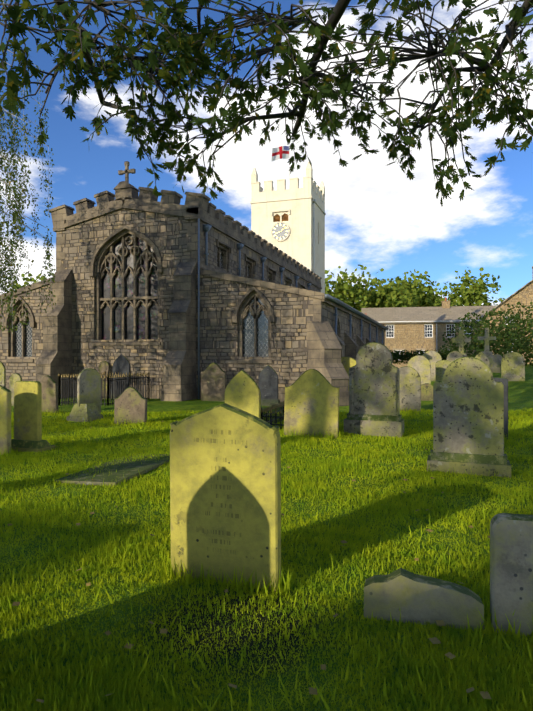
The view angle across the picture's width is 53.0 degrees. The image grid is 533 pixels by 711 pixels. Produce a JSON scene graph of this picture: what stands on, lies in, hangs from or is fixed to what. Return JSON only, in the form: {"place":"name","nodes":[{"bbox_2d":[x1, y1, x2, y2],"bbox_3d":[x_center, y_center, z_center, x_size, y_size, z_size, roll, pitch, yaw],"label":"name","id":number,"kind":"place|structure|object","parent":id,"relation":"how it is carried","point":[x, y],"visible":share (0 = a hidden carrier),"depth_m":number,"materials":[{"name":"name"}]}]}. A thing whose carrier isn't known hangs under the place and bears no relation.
{"place":"outdoors","nodes":[
{"label":"outdoors","id":0,"kind":"place"},
{"bbox_2d":[0,0,55,332],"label":"birch","id":1,"kind":"object","parent":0,"point":[15,215],"depth_m":13.39,"materials":[{"name":"green plant"}]},
{"bbox_2d":[0,208,384,388],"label":"church walls","id":2,"kind":"structure","parent":0,"point":[170,238],"depth_m":19.86,"materials":[{"name":"grey stone"}]},
{"bbox_2d":[15,248,269,356],"bbox_3d":[1.473,-2.127,27.617,10.591,4.400,23.943,0,0,42],"label":"window glass","id":3,"kind":"object","parent":2,"relation":"in","point":[262,335],"visible":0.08,"depth_m":19.02,"materials":[{"name":"glass"}]},
{"bbox_2d":[198,218,387,398],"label":"drainpipes","id":4,"kind":"object","parent":2,"relation":"attached to","point":[206,228],"visible":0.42,"depth_m":19.98,"materials":[{"name":"black metal"}]},
{"bbox_2d":[0,0,532,206],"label":"sycamore","id":5,"kind":"object","parent":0,"point":[187,62],"depth_m":7.33,"materials":[{"name":"green plant"}]},
{"bbox_2d":[0,364,532,710],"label":"lawn","id":6,"kind":"structure","parent":0,"point":[520,395],"depth_m":3.54,"materials":[{"name":"plant"}]},
{"bbox_2d":[0,361,5,386],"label":"headstone","id":7,"kind":"object","parent":6,"relation":"on","point":[2,375],"visible":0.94,"depth_m":20.06,"materials":[{"name":"beige stone"}]},
{"bbox_2d":[0,385,10,454],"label":"headstone","id":8,"kind":"object","parent":6,"relation":"on","point":[5,417],"visible":0.81,"depth_m":8.34,"materials":[{"name":"beige stone"}]},
{"bbox_2d":[9,373,21,405],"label":"headstone","id":9,"kind":"object","parent":6,"relation":"on","point":[14,378],"visible":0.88,"depth_m":17.18,"materials":[{"name":"grey stone"}]},
{"bbox_2d":[11,381,54,452],"bbox_3d":[-3.995,1.101,8.938,0.800,1.352,0.400,0,0,20],"label":"headstone","id":10,"kind":"object","parent":6,"relation":"on","point":[27,416],"visible":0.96,"depth_m":8.86,"materials":[{"name":"stone"}]},
{"bbox_2d":[40,375,58,413],"bbox_3d":[-5.952,1.188,14.561,0.597,1.296,0.100,0,3,18],"label":"headstone","id":11,"kind":"object","parent":6,"relation":"on","point":[49,393],"visible":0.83,"depth_m":14.48,"materials":[{"name":"grey stone"}]},
{"bbox_2d":[66,403,102,421],"bbox_3d":[-4.522,1.449,13.314,0.660,0.520,0.660,0,0,18],"label":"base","id":12,"kind":"object","parent":6,"relation":"on","point":[86,411],"visible":0.71,"depth_m":13.11,"materials":[{"name":"grey stone"}]},
{"bbox_2d":[77,368,100,412],"bbox_3d":[-4.444,0.888,13.395,0.090,1.143,0.620,0,0,40],"label":"gravestone","id":13,"kind":"object","parent":12,"relation":"on","point":[88,385],"visible":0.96,"depth_m":13.35,"materials":[{"name":"grey stone"}]},
{"bbox_2d":[58,374,149,405],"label":"grave railings","id":14,"kind":"object","parent":6,"relation":"on","point":[123,379],"visible":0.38,"depth_m":17.55,"materials":[{"name":"grey metal"}]},
{"bbox_2d":[58,371,149,377],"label":"grave railing tips","id":15,"kind":"object","parent":14,"relation":"attached to","point":[137,373],"visible":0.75,"depth_m":18.00,"materials":[{"name":"metal"}]},
{"bbox_2d":[98,361,109,398],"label":"gravestone","id":16,"kind":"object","parent":6,"relation":"on","point":[103,366],"depth_m":20.29,"materials":[{"name":"grey stone"}]},
{"bbox_2d":[55,453,169,486],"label":"ledger slab","id":17,"kind":"structure","parent":6,"relation":"on","point":[133,467],"depth_m":7.03,"materials":[{"name":"grey stone"}]},
{"bbox_2d":[111,354,129,398],"bbox_3d":[-5.509,0.904,20.204,0.742,1.948,0.090,0,-6,18],"label":"gothic headstone","id":18,"kind":"object","parent":6,"relation":"on","point":[121,364],"visible":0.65,"depth_m":20.19,"materials":[{"name":"stone"}]},
{"bbox_2d":[114,387,146,424],"bbox_3d":[-3.159,1.295,12.426,0.790,1.116,0.110,0,-3,14],"label":"gravestone","id":19,"kind":"object","parent":6,"relation":"on","point":[130,404],"visible":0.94,"depth_m":12.38,"materials":[{"name":"grey stone"}]},
{"bbox_2d":[0,161,385,405],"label":"church dressings","id":20,"kind":"structure","parent":6,"relation":"on","point":[328,348],"depth_m":20.13,"materials":[{"name":"grey stone"}]},
{"bbox_2d":[102,234,157,339],"bbox_3d":[-5.222,-2.634,20.498,2.580,4.072,0.001,0,0,18],"label":"window glass","id":21,"kind":"object","parent":20,"relation":"attached to","point":[153,308],"visible":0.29,"depth_m":20.51,"materials":[{"name":"grey glass"}]},
{"bbox_2d":[334,297,388,328],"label":"church roof","id":22,"kind":"structure","parent":20,"relation":"on","point":[358,311],"depth_m":23.73,"materials":[{"name":"metal"}]},
{"bbox_2d":[201,363,225,401],"bbox_3d":[-1.810,1.028,18.298,0.901,1.561,0.100,0,0,18],"label":"dark headstone","id":23,"kind":"object","parent":6,"relation":"on","point":[213,381],"visible":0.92,"depth_m":18.25,"materials":[{"name":"grey stone"}]},
{"bbox_2d":[170,403,280,590],"bbox_3d":[-0.292,1.067,3.684,0.797,1.470,0.095,0,1,19],"label":"headstone","id":24,"kind":"object","parent":6,"relation":"on","point":[225,487],"visible":0.92,"depth_m":3.63,"materials":[{"name":"beige stone"}]},
{"bbox_2d":[225,370,260,418],"bbox_3d":[-0.477,1.031,10.636,0.747,1.487,0.100,0,0,20],"label":"gravestone","id":25,"kind":"object","parent":6,"relation":"on","point":[242,391],"visible":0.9,"depth_m":10.57,"materials":[{"name":"stone"}]},
{"bbox_2d":[1,413,530,702],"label":"fallen leaves","id":26,"kind":"object","parent":6,"relation":"on","point":[434,640],"visible":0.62,"depth_m":2.82,"materials":[{"name":"brown plant"}]},
{"bbox_2d":[258,365,279,405],"bbox_3d":[0.056,1.056,17.156,0.800,1.508,0.300,0,0,18],"label":"slate headstone","id":27,"kind":"object","parent":6,"relation":"on","point":[268,381],"visible":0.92,"depth_m":17.10,"materials":[{"name":"grey stone"}]},
{"bbox_2d":[261,405,284,428],"bbox_3d":[0.609,1.356,11.810,0.986,0.357,1.736,0,0,18],"label":"kerb railing","id":28,"kind":"object","parent":6,"relation":"on","point":[265,416],"visible":0.23,"depth_m":11.43,"materials":[{"name":"grey metal"}]},
{"bbox_2d":[261,401,284,412],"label":"kerb railing tips","id":29,"kind":"object","parent":28,"relation":"attached to","point":[265,410],"visible":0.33,"depth_m":11.70,"materials":[{"name":"black metal"}]},
{"bbox_2d":[251,198,324,292],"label":"tower walls","id":30,"kind":"structure","parent":6,"relation":"on","point":[297,244],"depth_m":40.26,"materials":[{"name":"white paint"}]},
{"bbox_2d":[272,223,287,239],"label":"tower clock gilding","id":31,"kind":"object","parent":30,"relation":"attached to","point":[280,231],"visible":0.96,"depth_m":40.27,"materials":[{"name":"white"}]},
{"bbox_2d":[272,223,288,239],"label":"clock face","id":32,"kind":"object","parent":30,"relation":"attached to","point":[279,228],"visible":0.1,"depth_m":40.28},
{"bbox_2d":[274,214,287,221],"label":"belfry openings","id":33,"kind":"object","parent":30,"relation":"in","point":[277,217],"visible":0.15,"depth_m":40.58,"materials":[{"name":"brown wood"}]},
{"bbox_2d":[250,162,325,214],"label":"battlements","id":34,"kind":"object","parent":30,"relation":"on","point":[309,189],"depth_m":40.50,"materials":[{"name":"white paint"}]},
{"bbox_2d":[312,199,316,272],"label":"drainpipe","id":35,"kind":"object","parent":30,"relation":"attached to","point":[314,200],"visible":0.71,"depth_m":40.09,"materials":[{"name":"white metal"}]},
{"bbox_2d":[284,369,338,438],"bbox_3d":[0.863,1.024,10.242,1.049,1.540,0.100,0,-7,16],"label":"gravestone","id":36,"kind":"object","parent":6,"relation":"on","point":[311,400],"visible":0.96,"depth_m":10.20,"materials":[{"name":"stone"}]},
{"bbox_2d":[341,357,355,390],"bbox_3d":[2.662,0.930,17.911,0.994,1.790,0.140,0,0,20],"label":"gravestone","id":37,"kind":"object","parent":6,"relation":"on","point":[348,362],"visible":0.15,"depth_m":17.83,"materials":[{"name":"stone"}]},
{"bbox_2d":[344,342,403,437],"bbox_3d":[2.149,0.755,10.675,1.120,2.039,0.500,0,0,21],"label":"gravestone","id":38,"kind":"object","parent":6,"relation":"on","point":[374,390],"visible":0.98,"depth_m":10.56,"materials":[{"name":"grey stone"}]},
{"bbox_2d":[399,366,420,411],"bbox_3d":[3.907,1.060,14.962,0.802,1.517,0.100,0,0,15],"label":"headstone","id":39,"kind":"object","parent":6,"relation":"on","point":[410,387],"visible":0.58,"depth_m":14.89,"materials":[{"name":"grey stone"}]},
{"bbox_2d":[408,355,430,384],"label":"headstone","id":40,"kind":"object","parent":6,"relation":"on","point":[420,365],"visible":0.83,"depth_m":19.04,"materials":[{"name":"beige stone"}]},
{"bbox_2d":[364,568,483,630],"bbox_3d":[0.922,1.476,3.174,0.667,0.350,0.180,0,-8,14],"label":"gravestone","id":41,"kind":"object","parent":6,"relation":"on","point":[421,599],"visible":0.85,"depth_m":3.11,"materials":[{"name":"grey stone"}]},
{"bbox_2d":[421,383,432,400],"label":"headstone","id":42,"kind":"object","parent":6,"relation":"on","point":[426,391],"visible":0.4,"depth_m":17.49,"materials":[{"name":"grey stone"}]},
{"bbox_2d":[382,323,481,367],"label":"house wall","id":43,"kind":"structure","parent":6,"relation":"on","point":[409,337],"depth_m":65.63,"materials":[{"name":"stone"}]},
{"bbox_2d":[385,323,470,360],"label":"window sills","id":44,"kind":"structure","parent":43,"relation":"attached to","point":[424,337],"depth_m":65.45,"materials":[{"name":"white stone"}]},
{"bbox_2d":[379,320,479,349],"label":"house pipes","id":45,"kind":"object","parent":43,"relation":"attached to","point":[427,321],"visible":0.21,"depth_m":65.06,"materials":[{"name":"white plastic"}]},
{"bbox_2d":[386,324,472,353],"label":"window surrounds","id":46,"kind":"object","parent":43,"relation":"in","point":[432,332],"visible":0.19,"depth_m":64.99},
{"bbox_2d":[386,324,471,359],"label":"windows","id":47,"kind":"structure","parent":46,"relation":"in","point":[390,331],"depth_m":65.51,"materials":[{"name":"white wood"}]},
{"bbox_2d":[422,350,441,380],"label":"headstone","id":48,"kind":"object","parent":6,"relation":"on","point":[432,357],"visible":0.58,"depth_m":22.62,"materials":[{"name":"beige stone"}]},
{"bbox_2d":[435,360,450,380],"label":"headstone","id":49,"kind":"object","parent":6,"relation":"on","point":[441,366],"visible":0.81,"depth_m":20.16,"materials":[{"name":"stone"}]},
{"bbox_2d":[447,351,462,361],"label":"headstone","id":50,"kind":"object","parent":6,"relation":"on","point":[453,356],"visible":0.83,"depth_m":24.20,"materials":[{"name":"grey stone"}]},
{"bbox_2d":[390,302,532,365],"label":"hedge and shrub leaves","id":51,"kind":"object","parent":6,"relation":"on","point":[509,337],"visible":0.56,"depth_m":31.52,"materials":[{"name":"green plant"}]},
{"bbox_2d":[452,330,470,356],"bbox_3d":[9.020,-0.082,24.746,1.100,2.229,0.800,0,0,18],"label":"celtic cross monument","id":52,"kind":"object","parent":6,"relation":"on","point":[460,339],"visible":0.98,"depth_m":24.68,"materials":[{"name":"grey stone"}]},
{"bbox_2d":[427,357,510,477],"bbox_3d":[2.753,0.903,7.307,1.050,1.776,0.420,0,0,20],"label":"gravestone","id":53,"kind":"object","parent":6,"relation":"on","point":[468,413],"visible":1,"depth_m":7.22,"materials":[{"name":"grey stone"}]},
{"bbox_2d":[475,352,488,366],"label":"headstone","id":54,"kind":"object","parent":6,"relation":"on","point":[482,356],"visible":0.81,"depth_m":22.17,"materials":[{"name":"grey stone"}]},
{"bbox_2d":[478,328,499,372],"bbox_3d":[10.461,-0.177,25.367,1.100,2.277,0.800,0,0,18],"label":"latin cross monument","id":55,"kind":"object","parent":6,"relation":"on","point":[493,367],"visible":0.62,"depth_m":25.21,"materials":[{"name":"grey stone"}]},
{"bbox_2d":[493,354,501,369],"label":"headstone","id":56,"kind":"object","parent":6,"relation":"on","point":[497,358],"visible":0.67,"depth_m":26.26,"materials":[{"name":"grey stone"}]},
{"bbox_2d":[493,377,507,438],"bbox_3d":[4.451,1.139,10.253,0.335,1.431,0.070,0,0,16],"label":"slate headstone","id":57,"kind":"object","parent":6,"relation":"on","point":[504,381],"visible":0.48,"depth_m":10.19,"materials":[{"name":"grey stone"}]},
{"bbox_2d":[488,281,532,363],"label":"house","id":58,"kind":"structure","parent":6,"relation":"on","point":[524,295],"depth_m":46.71,"materials":[{"name":"stone"}]},
{"bbox_2d":[490,513,532,635],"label":"headstone","id":59,"kind":"object","parent":6,"relation":"on","point":[511,563],"visible":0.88,"depth_m":2.97,"materials":[{"name":"grey stone"}]},
{"bbox_2d":[501,352,524,380],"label":"headstone","id":60,"kind":"object","parent":6,"relation":"on","point":[512,366],"visible":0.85,"depth_m":21.88,"materials":[{"name":"grey stone"}]},
{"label":"distant tree wood","id":61,"kind":"object","parent":6,"relation":"on","visible":0},
{"bbox_2d":[3,264,504,311],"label":"trees","id":62,"kind":"object","parent":61,"relation":"on","point":[404,293],"visible":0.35,"depth_m":81.08,"materials":[{"name":"green plant"}]},
{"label":"long house","id":63,"kind":"object","parent":6,"relation":"on","visible":0},
{"bbox_2d":[361,306,495,323],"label":"roof","id":64,"kind":"structure","parent":63,"relation":"on","point":[453,313],"depth_m":67.10,"materials":[{"name":"stone"}]},
{"bbox_2d":[441,301,449,307],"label":"long house chimneys","id":65,"kind":"object","parent":64,"relation":"on","point":[445,304],"visible":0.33,"depth_m":67.85,"materials":[{"name":"brown brick"}]},
{"bbox_2d":[0,0,532,305],"label":"sky","id":66,"kind":"structure","parent":0,"point":[377,217],"materials":[{"name":"blue"}]},
{"bbox_2d":[271,209,289,241],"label":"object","id":67,"kind":"object","parent":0,"point":[281,213],"visible":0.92,"depth_m":40.35,"materials":[{"name":"beige stone"}]},
{"bbox_2d":[289,143,289,188],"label":"tower flagpole","id":68,"kind":"object","parent":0,"point":[289,166],"visible":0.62,"depth_m":42.70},
{"bbox_2d":[271,146,288,161],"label":"flag","id":69,"kind":"object","parent":68,"relation":"attached to","point":[281,152],"visible":0.96,"depth_m":42.41,"materials":[{"name":"fabric"}]},
{"label":"ground","id":70,"kind":"structure","parent":0,"visible":0},
{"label":"gabled house sides","id":71,"kind":"object","parent":70,"relation":"on","visible":0},
{"bbox_2d":[480,280,532,320],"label":"roof verge","id":72,"kind":"structure","parent":71,"relation":"on","point":[511,295],"depth_m":46.74,"materials":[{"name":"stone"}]}
]}

